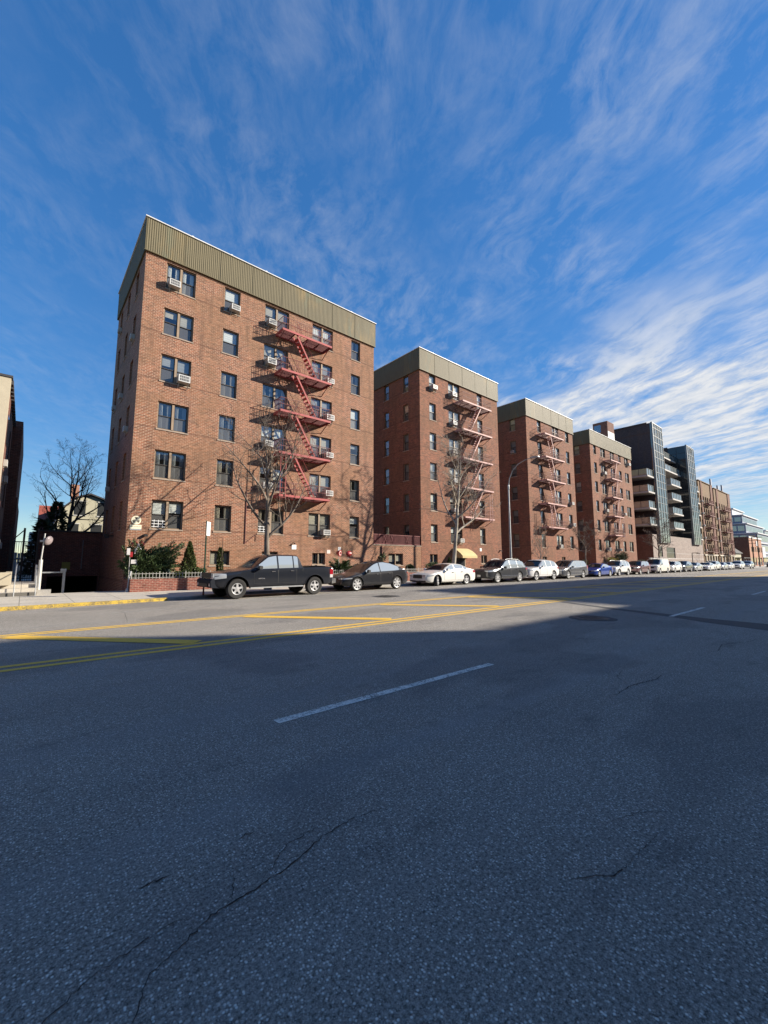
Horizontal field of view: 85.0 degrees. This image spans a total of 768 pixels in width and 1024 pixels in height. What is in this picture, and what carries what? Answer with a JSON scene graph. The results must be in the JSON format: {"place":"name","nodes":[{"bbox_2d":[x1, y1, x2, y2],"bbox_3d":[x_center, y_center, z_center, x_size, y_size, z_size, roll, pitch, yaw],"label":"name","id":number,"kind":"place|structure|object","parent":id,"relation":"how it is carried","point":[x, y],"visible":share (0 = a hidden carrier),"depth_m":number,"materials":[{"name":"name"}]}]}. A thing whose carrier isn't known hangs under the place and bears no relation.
{"place":"outdoors","nodes":[
{"label":"outdoors","id":0,"kind":"place"},
{"bbox_2d":[0,566,766,606],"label":"sidewalk","id":1,"kind":"structure","parent":0,"point":[55,598],"depth_m":17.74,"materials":[{"name":"concrete"}]},
{"bbox_2d":[0,373,23,580],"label":"apartment building","id":2,"kind":"structure","parent":1,"relation":"on","point":[11,442],"depth_m":25.55,"materials":[{"name":"beige paint"}]},
{"bbox_2d":[0,564,36,596],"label":"entrance steps","id":3,"kind":"structure","parent":1,"relation":"on","point":[8,588],"depth_m":18.15,"materials":[{"name":"concrete"}]},
{"bbox_2d":[12,552,32,577],"bbox_3d":[-30.924,4.665,36.471,3.200,2.250,0.080,6,-9,-40],"label":"back fence","id":4,"kind":"object","parent":1,"relation":"on","point":[18,567],"visible":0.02,"depth_m":36.00,"materials":[{"name":"metal"}]},
{"bbox_2d":[7,527,39,580],"bbox_3d":[-20.816,2.619,24.164,1.300,3.400,0.100,6,-9,-40],"label":"iron fence","id":5,"kind":"object","parent":1,"relation":"on","point":[22,553],"visible":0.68,"depth_m":24.13,"materials":[{"name":"metal"}]},
{"bbox_2d":[36,533,52,594],"bbox_3d":[-15.560,2.354,19.131,0.730,2.751,0.476,6,-9,-40],"label":"mirror post","id":6,"kind":"object","parent":1,"relation":"on","point":[48,540],"visible":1,"depth_m":19.01,"materials":[{"name":"metal"}]},
{"bbox_2d":[122,577,211,591],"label":"planter wall","id":7,"kind":"structure","parent":1,"relation":"on","point":[156,584],"depth_m":21.11,"materials":[{"name":"brick"}]},
{"bbox_2d":[124,549,170,578],"bbox_3d":[-12.005,2.779,21.521,2.404,1.709,1.278,6,-9,-40],"label":"bush","id":8,"kind":"object","parent":7,"relation":"on","point":[152,570],"visible":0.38,"depth_m":21.21,"materials":[{"name":"green plant"}]},
{"bbox_2d":[117,538,184,578],"bbox_3d":[-12.014,2.498,21.712,3.125,2.242,1.794,6,-9,-40],"label":"spreading yew","id":9,"kind":"object","parent":7,"relation":"on","point":[157,553],"visible":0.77,"depth_m":21.17,"materials":[{"name":"green plant"}]},
{"bbox_2d":[131,571,210,578],"bbox_3d":[-9.296,3.486,23.849,9.124,0.360,1.618,6,-9,-40],"label":"picket fence","id":10,"kind":"object","parent":7,"relation":"on","point":[156,573],"visible":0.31,"depth_m":21.09,"materials":[{"name":"metal"}]},
{"bbox_2d":[178,541,197,577],"bbox_3d":[-10.686,2.656,23.010,1.115,2.178,1.130,6,-9,-40],"label":"conical shrub","id":11,"kind":"object","parent":7,"relation":"on","point":[189,557],"visible":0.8,"depth_m":22.85,"materials":[{"name":"green plant"}]},
{"bbox_2d":[216,547,223,570],"bbox_3d":[-9.442,2.938,24.111,0.492,1.875,0.486,-4,-8,29],"label":"columnar shrub","id":12,"kind":"object","parent":7,"relation":"on","point":[219,562],"visible":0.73,"depth_m":24.05,"materials":[{"name":"green plant"}]},
{"bbox_2d":[207,397,319,589],"bbox_3d":[-7.113,-1.292,22.787,6.831,10.891,5.383,-3,-7,25],"label":"bare tree","id":13,"kind":"object","parent":1,"relation":"on","point":[267,534],"visible":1,"depth_m":22.41,"materials":[{"name":"grey plant"}]},
{"bbox_2d":[419,423,500,563],"bbox_3d":[6.824,-1.030,33.589,7.334,12.919,6.089,6,-9,-40],"label":"bare tree","id":14,"kind":"object","parent":1,"relation":"on","point":[455,521],"visible":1,"depth_m":33.58,"materials":[{"name":"grey plant"}]},
{"bbox_2d":[507,456,539,578],"bbox_3d":[12.020,0.491,35.957,0.379,10.380,3.149,6,-9,-44],"label":"street lamp","id":15,"kind":"object","parent":1,"relation":"on","point":[510,544],"visible":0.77,"depth_m":36.77,"materials":[{"name":"metal"}]},
{"bbox_2d":[531,525,548,559],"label":"bare tree","id":16,"kind":"object","parent":1,"relation":"on","point":[539,544],"visible":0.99,"depth_m":46.47,"materials":[{"name":"brown plant"}]},
{"bbox_2d":[565,519,601,564],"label":"bare tree","id":17,"kind":"object","parent":1,"relation":"on","point":[579,534],"visible":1,"depth_m":46.63,"materials":[{"name":"brown plant"}]},
{"bbox_2d":[638,510,675,558],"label":"bare tree","id":18,"kind":"object","parent":1,"relation":"on","point":[657,539],"visible":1,"depth_m":63.07,"materials":[{"name":"brown plant"}]},
{"bbox_3d":[-2.304,4.701,29.886,5.400,0.640,2.040,6,-9,-40],"label":"planter wall","id":19,"kind":"object","parent":1,"relation":"on","visible":0},
{"bbox_2d":[329,558,352,572],"bbox_3d":[-2.903,3.841,28.920,1.961,1.428,1.645,6,-9,-40],"label":"spreading yew","id":20,"kind":"object","parent":19,"relation":"on","point":[343,565],"visible":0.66,"depth_m":28.61,"materials":[{"name":"green plant"}]},
{"bbox_2d":[0,567,767,1023],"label":"road","id":21,"kind":"structure","parent":0,"point":[520,779],"depth_m":2.72,"materials":[{"name":"grey asphalt"}]},
{"bbox_2d":[0,635,200,643],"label":"yellow hatch","id":22,"kind":"object","parent":21,"relation":"on","point":[142,640],"visible":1,"depth_m":8.59,"materials":[{"name":"paint"}]},
{"bbox_2d":[197,554,335,598],"bbox_3d":[-5.409,2.991,19.999,6.185,1.925,2.406,6,-9,-40],"label":"pickup truck","id":23,"kind":"object","parent":21,"relation":"on","point":[291,573],"visible":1,"depth_m":19.12,"materials":[{"name":"black paint"}]},
{"bbox_2d":[131,802,408,1023],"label":"road crack","id":24,"kind":"object","parent":21,"relation":"on","point":[232,902],"visible":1,"depth_m":1.98,"materials":[{"name":"asphalt"}]},
{"bbox_2d":[245,615,391,619],"bbox_3d":[-1.921,3.006,11.938,4.278,0.001,0.400,-1,-7,8],"label":"yellow hatch","id":25,"kind":"object","parent":21,"relation":"on","point":[319,617],"visible":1,"depth_m":11.95,"materials":[{"name":"paint"}]},
{"bbox_2d":[328,561,407,590],"bbox_3d":[-0.914,3.651,24.329,4.806,1.625,2.294,6,-9,-40],"label":"parked car","id":26,"kind":"object","parent":21,"relation":"on","point":[357,577],"visible":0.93,"depth_m":23.68,"materials":[{"name":"black paint"}]},
{"bbox_2d":[0,571,757,635],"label":"yellow line","id":27,"kind":"object","parent":21,"relation":"on","point":[283,611],"visible":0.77,"depth_m":12.66,"materials":[{"name":"paint"}]},
{"bbox_2d":[0,571,759,637],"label":"yellow line","id":28,"kind":"object","parent":21,"relation":"on","point":[283,612],"visible":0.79,"depth_m":12.66,"materials":[{"name":"paint"}]},
{"bbox_2d":[0,575,764,671],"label":"yellow line","id":29,"kind":"object","parent":21,"relation":"on","point":[283,635],"visible":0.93,"depth_m":8.61,"materials":[{"name":"paint"}]},
{"bbox_2d":[274,663,493,722],"bbox_3d":[0.299,2.240,5.387,3.650,0.001,0.120,6,-9,-41],"label":"white lane dash","id":30,"kind":"object","parent":21,"relation":"on","point":[317,710],"visible":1,"depth_m":5.02,"materials":[{"name":"paint"}]},
{"bbox_2d":[0,574,767,667],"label":"yellow line","id":31,"kind":"object","parent":21,"relation":"on","point":[284,632],"visible":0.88,"depth_m":8.96,"materials":[{"name":"paint"}]},
{"bbox_2d":[381,604,499,606],"bbox_3d":[1.992,3.397,15.262,4.278,0.001,0.400,-1,-7,8],"label":"yellow hatch","id":32,"kind":"object","parent":21,"relation":"on","point":[442,605],"visible":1,"depth_m":15.20,"materials":[{"name":"paint"}]},
{"bbox_2d":[410,563,474,585],"bbox_3d":[4.077,4.267,28.914,5.046,1.472,2.234,6,-9,-40],"label":"parked car","id":33,"kind":"object","parent":21,"relation":"on","point":[436,574],"visible":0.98,"depth_m":28.14,"materials":[{"name":"white paint"}]},
{"bbox_2d":[167,567,757,600],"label":"kerb","id":34,"kind":"structure","parent":21,"relation":"on","point":[247,592],"depth_m":23.94,"materials":[{"name":"concrete"}]},
{"bbox_2d":[202,521,210,594],"bbox_3d":[-7.891,2.032,18.652,0.058,3.280,0.304,-1,-7,6],"label":"parking sign","id":35,"kind":"object","parent":34,"relation":"on","point":[208,525],"visible":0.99,"depth_m":18.64,"materials":[{"name":"white metal"}]},
{"bbox_2d":[474,559,527,582],"bbox_3d":[9.028,4.570,32.911,5.216,1.803,2.365,6,-9,-40],"label":"parked car","id":36,"kind":"object","parent":21,"relation":"on","point":[497,570],"visible":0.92,"depth_m":32.16,"materials":[{"name":"paint"}]},
{"bbox_2d":[524,559,558,580],"bbox_3d":[13.195,5.024,36.572,4.866,1.758,2.315,6,-9,-40],"label":"parked car","id":37,"kind":"object","parent":21,"relation":"on","point":[537,569],"visible":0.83,"depth_m":36.00,"materials":[{"name":"white paint"}]},
{"bbox_2d":[547,560,587,578],"bbox_3d":[17.507,5.463,40.267,5.196,1.748,2.365,6,-9,-40],"label":"parked car","id":38,"kind":"object","parent":21,"relation":"on","point":[567,569],"visible":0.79,"depth_m":39.58,"materials":[{"name":"silver metal"}]},
{"bbox_2d":[569,615,617,620],"bbox_3d":[5.917,3.001,11.892,1.284,0.011,1.287,-2,-7,17],"label":"manhole cover","id":39,"kind":"object","parent":21,"relation":"on","point":[589,618],"visible":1,"depth_m":11.77,"materials":[{"name":"metal"}]},
{"bbox_2d":[587,563,612,576],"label":"parked car","id":40,"kind":"object","parent":21,"relation":"on","point":[597,569],"visible":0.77,"depth_m":43.80,"materials":[{"name":"blue paint"}]},
{"bbox_2d":[607,560,630,575],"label":"parked car","id":41,"kind":"object","parent":21,"relation":"on","point":[619,567],"visible":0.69,"depth_m":47.52,"materials":[{"name":"white paint"}]},
{"bbox_2d":[629,561,650,574],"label":"parked car","id":42,"kind":"object","parent":21,"relation":"on","point":[639,567],"visible":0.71,"depth_m":51.62,"materials":[{"name":"red paint"}]},
{"bbox_2d":[647,558,669,573],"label":"cargo van","id":43,"kind":"object","parent":21,"relation":"on","point":[658,565],"visible":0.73,"depth_m":55.93,"materials":[{"name":"white paint"}]},
{"bbox_2d":[563,602,767,630],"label":"road trench patch","id":44,"kind":"object","parent":21,"relation":"on","point":[760,626],"visible":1,"depth_m":11.39,"materials":[{"name":"asphalt"}]},
{"bbox_2d":[661,561,681,572],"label":"parked car","id":45,"kind":"object","parent":21,"relation":"on","point":[675,566],"visible":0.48,"depth_m":59.82,"materials":[{"name":"white paint"}]},
{"bbox_2d":[678,561,692,571],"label":"parked car","id":46,"kind":"object","parent":21,"relation":"on","point":[687,565],"visible":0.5,"depth_m":63.45,"materials":[{"name":"grey paint"}]},
{"bbox_2d":[698,562,715,570],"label":"parked car","id":47,"kind":"object","parent":21,"relation":"on","point":[709,566],"visible":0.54,"depth_m":70.62,"materials":[{"name":"white paint"}]},
{"bbox_2d":[0,0,767,561],"label":"sky","id":48,"kind":"structure","parent":0,"point":[563,204],"materials":[{"name":"blue"}]},
{"label":"ground","id":49,"kind":"structure","parent":0,"visible":0},
{"bbox_2d":[14,518,51,576],"bbox_3d":[-24.731,2.798,30.044,2.589,4.757,2.438,1,-7,-7],"label":"evergreen tree","id":50,"kind":"object","parent":49,"relation":"on","point":[42,523],"visible":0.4,"depth_m":29.69,"materials":[{"name":"green plant"}]},
{"bbox_2d":[28,505,60,552],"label":"red roof house","id":51,"kind":"structure","parent":49,"relation":"on","point":[41,514],"depth_m":50.36,"materials":[{"name":"red"}]},
{"bbox_2d":[24,501,69,575],"bbox_3d":[-25.328,2.224,32.209,3.439,6.403,3.396,6,-9,-40],"label":"evergreen tree","id":52,"kind":"object","parent":49,"relation":"on","point":[52,515],"visible":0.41,"depth_m":32.33,"materials":[{"name":"green plant"}]},
{"bbox_2d":[23,434,105,530],"bbox_3d":[-27.317,-0.494,37.478,7.063,13.110,7.590,2,-7,-17],"label":"bare tree","id":53,"kind":"object","parent":49,"relation":"on","point":[72,508],"visible":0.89,"depth_m":36.22,"materials":[{"name":"brown plant"}]},
{"bbox_2d":[32,530,101,592],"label":"garage wall","id":54,"kind":"structure","parent":49,"relation":"on","point":[80,551],"depth_m":27.93,"materials":[{"name":"brick"}]},
{"bbox_2d":[53,484,104,531],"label":"old house","id":55,"kind":"structure","parent":49,"relation":"on","point":[89,506],"depth_m":46.19,"materials":[{"name":"beige"}]},
{"bbox_2d":[73,500,87,515],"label":"window","id":56,"kind":"structure","parent":55,"relation":"in","point":[77,510],"depth_m":45.66,"materials":[{"name":"grey glass"}]},
{"bbox_2d":[0,597,166,610],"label":"yellow kerb","id":57,"kind":"structure","parent":49,"relation":"on","point":[26,607],"depth_m":14.99,"materials":[{"name":"paint"}]},
{"bbox_2d":[97,214,376,591],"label":"apartment building","id":58,"kind":"structure","parent":49,"relation":"on","point":[208,334],"depth_m":26.69,"materials":[{"name":"red brick"}]},
{"bbox_2d":[130,516,141,529],"bbox_3d":[-13.209,0.578,22.326,0.540,0.765,0.017,6,-9,-40],"label":"shelter sign","id":59,"kind":"object","parent":58,"relation":"attached to","point":[135,519],"visible":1,"depth_m":22.32,"materials":[{"name":"white"}]},
{"bbox_2d":[149,500,182,530],"bbox_3d":[-12.142,0.204,23.430,1.710,1.675,0.258,6,-9,-40],"label":"window","id":60,"kind":"structure","parent":58,"relation":"in","point":[158,507],"depth_m":23.42,"materials":[{"name":"grey glass"}]},
{"bbox_2d":[152,450,185,482],"bbox_3d":[-12.149,-2.585,23.767,1.710,1.675,0.280,6,-9,-40],"label":"window","id":61,"kind":"structure","parent":58,"relation":"in","point":[169,466],"depth_m":23.78,"materials":[{"name":"glass"}]},
{"bbox_2d":[156,401,187,434],"bbox_3d":[-12.149,-5.376,24.095,1.710,1.675,0.280,6,-9,-40],"label":"window","id":62,"kind":"structure","parent":58,"relation":"in","point":[172,419],"depth_m":24.11,"materials":[{"name":"blue glass"}]},
{"bbox_2d":[159,354,190,388],"bbox_3d":[-12.142,-8.168,24.415,1.710,1.675,0.258,6,-9,-40],"label":"window","id":63,"kind":"structure","parent":58,"relation":"in","point":[183,367],"depth_m":24.45,"materials":[{"name":"glass"}]},
{"bbox_2d":[162,308,193,343],"bbox_3d":[-12.142,-10.959,24.743,1.710,1.675,0.258,6,-9,-40],"label":"window","id":64,"kind":"structure","parent":58,"relation":"in","point":[182,321],"depth_m":24.80,"materials":[{"name":"glass"}]},
{"bbox_2d":[165,263,195,299],"bbox_3d":[-12.149,-13.748,25.079,1.710,1.675,0.280,6,-9,-40],"label":"window","id":65,"kind":"structure","parent":58,"relation":"in","point":[180,275],"depth_m":25.17,"materials":[{"name":"glass"}]},
{"bbox_2d":[208,551,229,566],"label":"window","id":66,"kind":"structure","parent":58,"relation":"in","point":[213,554],"depth_m":25.09,"materials":[{"name":"grey metal"}]},
{"bbox_2d":[213,505,230,532],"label":"window","id":67,"kind":"structure","parent":58,"relation":"in","point":[227,509],"depth_m":25.52,"materials":[{"name":"glass"}]},
{"bbox_2d":[215,459,232,487],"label":"window","id":68,"kind":"structure","parent":58,"relation":"in","point":[228,473],"depth_m":25.82,"materials":[{"name":"glass"}]},
{"bbox_2d":[217,415,234,443],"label":"window","id":69,"kind":"structure","parent":58,"relation":"in","point":[230,429],"depth_m":26.17,"materials":[{"name":"glass"}]},
{"bbox_2d":[219,371,236,399],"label":"window","id":70,"kind":"structure","parent":58,"relation":"in","point":[232,390],"depth_m":26.54,"materials":[{"name":"glass"}]},
{"bbox_2d":[221,329,238,357],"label":"window","id":71,"kind":"structure","parent":58,"relation":"in","point":[229,337],"depth_m":26.86,"materials":[{"name":"glass"}]},
{"bbox_2d":[223,288,240,316],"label":"window","id":72,"kind":"structure","parent":58,"relation":"in","point":[231,296],"depth_m":27.17,"materials":[{"name":"glass"}]},
{"bbox_2d":[257,509,283,535],"bbox_3d":[-7.449,0.675,27.432,1.880,1.675,0.280,6,-9,-40],"label":"window","id":73,"kind":"structure","parent":58,"relation":"in","point":[280,531],"depth_m":27.57,"materials":[{"name":"glass"}]},
{"bbox_2d":[259,466,283,493],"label":"window","id":74,"kind":"structure","parent":58,"relation":"in","point":[262,471],"depth_m":27.86,"materials":[{"name":"glass"}]},
{"bbox_2d":[260,424,284,450],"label":"window","id":75,"kind":"structure","parent":58,"relation":"in","point":[278,434],"depth_m":28.13,"materials":[{"name":"glass"}]},
{"bbox_2d":[261,383,286,409],"bbox_3d":[-7.449,-7.698,28.416,1.880,1.675,0.280,6,-9,-40],"label":"window","id":76,"kind":"structure","parent":58,"relation":"in","point":[273,391],"depth_m":28.42,"materials":[{"name":"glass"}]},
{"bbox_2d":[263,343,287,369],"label":"window","id":77,"kind":"structure","parent":58,"relation":"in","point":[269,351],"depth_m":28.78,"materials":[{"name":"glass"}]},
{"bbox_2d":[264,304,288,331],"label":"window","id":78,"kind":"structure","parent":58,"relation":"in","point":[270,311],"depth_m":29.10,"materials":[{"name":"glass"}]},
{"bbox_2d":[312,553,325,565],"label":"window","id":79,"kind":"structure","parent":58,"relation":"in","point":[316,563],"depth_m":29.56,"materials":[{"name":"grey metal"}]},
{"bbox_2d":[309,474,329,498],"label":"window","id":80,"kind":"structure","parent":58,"relation":"in","point":[323,481],"depth_m":30.17,"materials":[{"name":"glass"}]},
{"bbox_2d":[308,513,330,537],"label":"window","id":81,"kind":"structure","parent":58,"relation":"in","point":[316,521],"depth_m":29.81,"materials":[{"name":"glass"}]},
{"bbox_2d":[311,397,330,423],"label":"window","id":82,"kind":"structure","parent":58,"relation":"in","point":[320,403],"depth_m":30.86,"materials":[{"name":"glass"}]},
{"bbox_2d":[310,435,331,460],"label":"window","id":83,"kind":"structure","parent":58,"relation":"in","point":[319,441],"depth_m":30.49,"materials":[{"name":"glass"}]},
{"bbox_2d":[312,325,332,352],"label":"window","id":84,"kind":"structure","parent":58,"relation":"in","point":[316,332],"depth_m":31.48,"materials":[{"name":"glass"}]},
{"bbox_2d":[312,360,332,387],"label":"window","id":85,"kind":"structure","parent":58,"relation":"in","point":[319,365],"depth_m":31.26,"materials":[{"name":"glass"}]},
{"bbox_2d":[349,480,359,501],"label":"window","id":86,"kind":"structure","parent":58,"relation":"in","point":[355,490],"depth_m":32.28,"materials":[{"name":"glass"}]},
{"bbox_2d":[349,516,359,538],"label":"window","id":87,"kind":"structure","parent":58,"relation":"in","point":[353,520],"depth_m":31.98,"materials":[{"name":"glass"}]},
{"bbox_2d":[350,374,359,396],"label":"window","id":88,"kind":"structure","parent":58,"relation":"in","point":[356,385],"depth_m":33.29,"materials":[{"name":"glass"}]},
{"bbox_2d":[350,409,359,430],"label":"window","id":89,"kind":"structure","parent":58,"relation":"in","point":[354,425],"depth_m":32.93,"materials":[{"name":"white glass"}]},
{"bbox_2d":[350,444,359,465],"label":"window","id":90,"kind":"structure","parent":58,"relation":"in","point":[355,447],"depth_m":32.66,"materials":[{"name":"grey glass"}]},
{"bbox_2d":[351,340,360,362],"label":"window","id":91,"kind":"structure","parent":58,"relation":"in","point":[356,351],"depth_m":33.58,"materials":[{"name":"blue glass"}]},
{"bbox_2d":[373,544,420,571],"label":"courtyard wall","id":92,"kind":"structure","parent":49,"relation":"on","point":[402,556],"depth_m":34.73,"materials":[{"name":"red brick"}]},
{"bbox_2d":[389,554,403,565],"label":"window","id":93,"kind":"structure","parent":92,"relation":"in","point":[392,557],"depth_m":34.32,"materials":[{"name":"grey glass"}]},
{"bbox_2d":[373,534,420,544],"bbox_3d":[1.138,2.293,34.594,5.332,0.785,0.075,6,-9,-40],"label":"iron railing","id":94,"kind":"object","parent":92,"relation":"on","point":[395,539],"visible":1,"depth_m":34.51,"materials":[{"name":"metal"}]},
{"bbox_2d":[373,346,501,570],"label":"apartment building","id":95,"kind":"structure","parent":49,"relation":"on","point":[422,396],"depth_m":40.07,"materials":[{"name":"brown brick"}]},
{"bbox_2d":[429,403,436,421],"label":"window","id":96,"kind":"structure","parent":95,"relation":"in","point":[431,406],"depth_m":38.99,"materials":[{"name":"white glass"}]},
{"bbox_2d":[431,524,437,542],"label":"window","id":97,"kind":"structure","parent":95,"relation":"in","point":[433,529],"depth_m":37.69,"materials":[{"name":"glass"}]},
{"bbox_2d":[448,382,458,400],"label":"window","id":98,"kind":"structure","parent":95,"relation":"in","point":[451,387],"depth_m":41.23,"materials":[{"name":"white glass"}]},
{"bbox_2d":[449,410,459,428],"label":"window","id":99,"kind":"structure","parent":95,"relation":"in","point":[453,415],"depth_m":40.92,"materials":[{"name":"glass"}]},
{"bbox_2d":[449,438,459,456],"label":"window","id":100,"kind":"structure","parent":95,"relation":"in","point":[451,444],"depth_m":40.51,"materials":[{"name":"glass"}]},
{"bbox_2d":[452,548,476,557],"bbox_3d":[7.540,3.834,39.041,2.150,0.900,1.208,6,-9,-40],"label":"yellow awning","id":101,"kind":"object","parent":95,"relation":"attached to","point":[465,553],"visible":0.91,"depth_m":38.63,"materials":[{"name":"fabric"}]},
{"bbox_2d":[497,398,578,562],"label":"apartment building","id":102,"kind":"structure","parent":49,"relation":"on","point":[542,490],"depth_m":50.80,"materials":[{"name":"brown brick"}]},
{"bbox_2d":[572,421,636,564],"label":"apartment building","id":103,"kind":"structure","parent":49,"relation":"on","point":[603,479],"depth_m":62.23,"materials":[{"name":"brown brick"}]},
{"bbox_2d":[614,422,703,562],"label":"apartment tower","id":104,"kind":"structure","parent":49,"relation":"on","point":[663,481],"depth_m":80.51,"materials":[{"name":"stone"}]},
{"bbox_2d":[696,479,719,561],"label":"apartment building","id":105,"kind":"structure","parent":49,"relation":"on","point":[707,519],"depth_m":99.28,"materials":[{"name":"beige brick"}]},
{"bbox_2d":[712,488,735,561],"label":"apartment building","id":106,"kind":"structure","parent":49,"relation":"on","point":[722,512],"depth_m":109.69,"materials":[{"name":"beige brick"}]},
{"bbox_2d":[733,536,763,565],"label":"brick shop","id":107,"kind":"structure","parent":49,"relation":"on","point":[743,546],"depth_m":132.50,"materials":[{"name":"paint"}]},
{"bbox_2d":[731,508,767,561],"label":"office block","id":108,"kind":"structure","parent":49,"relation":"on","point":[743,525],"depth_m":156.49,"materials":[{"name":"white glass"}]},
{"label":"garage ramp","id":109,"kind":"structure","parent":0,"visible":0},
{"bbox_2d":[42,569,65,592],"bbox_3d":[-15.874,3.441,20.108,0.920,1.420,0.140,6,-9,-40],"label":"ramp barrier","id":110,"kind":"object","parent":109,"relation":"on","point":[63,571],"visible":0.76,"depth_m":20.32,"materials":[{"name":"metal"}]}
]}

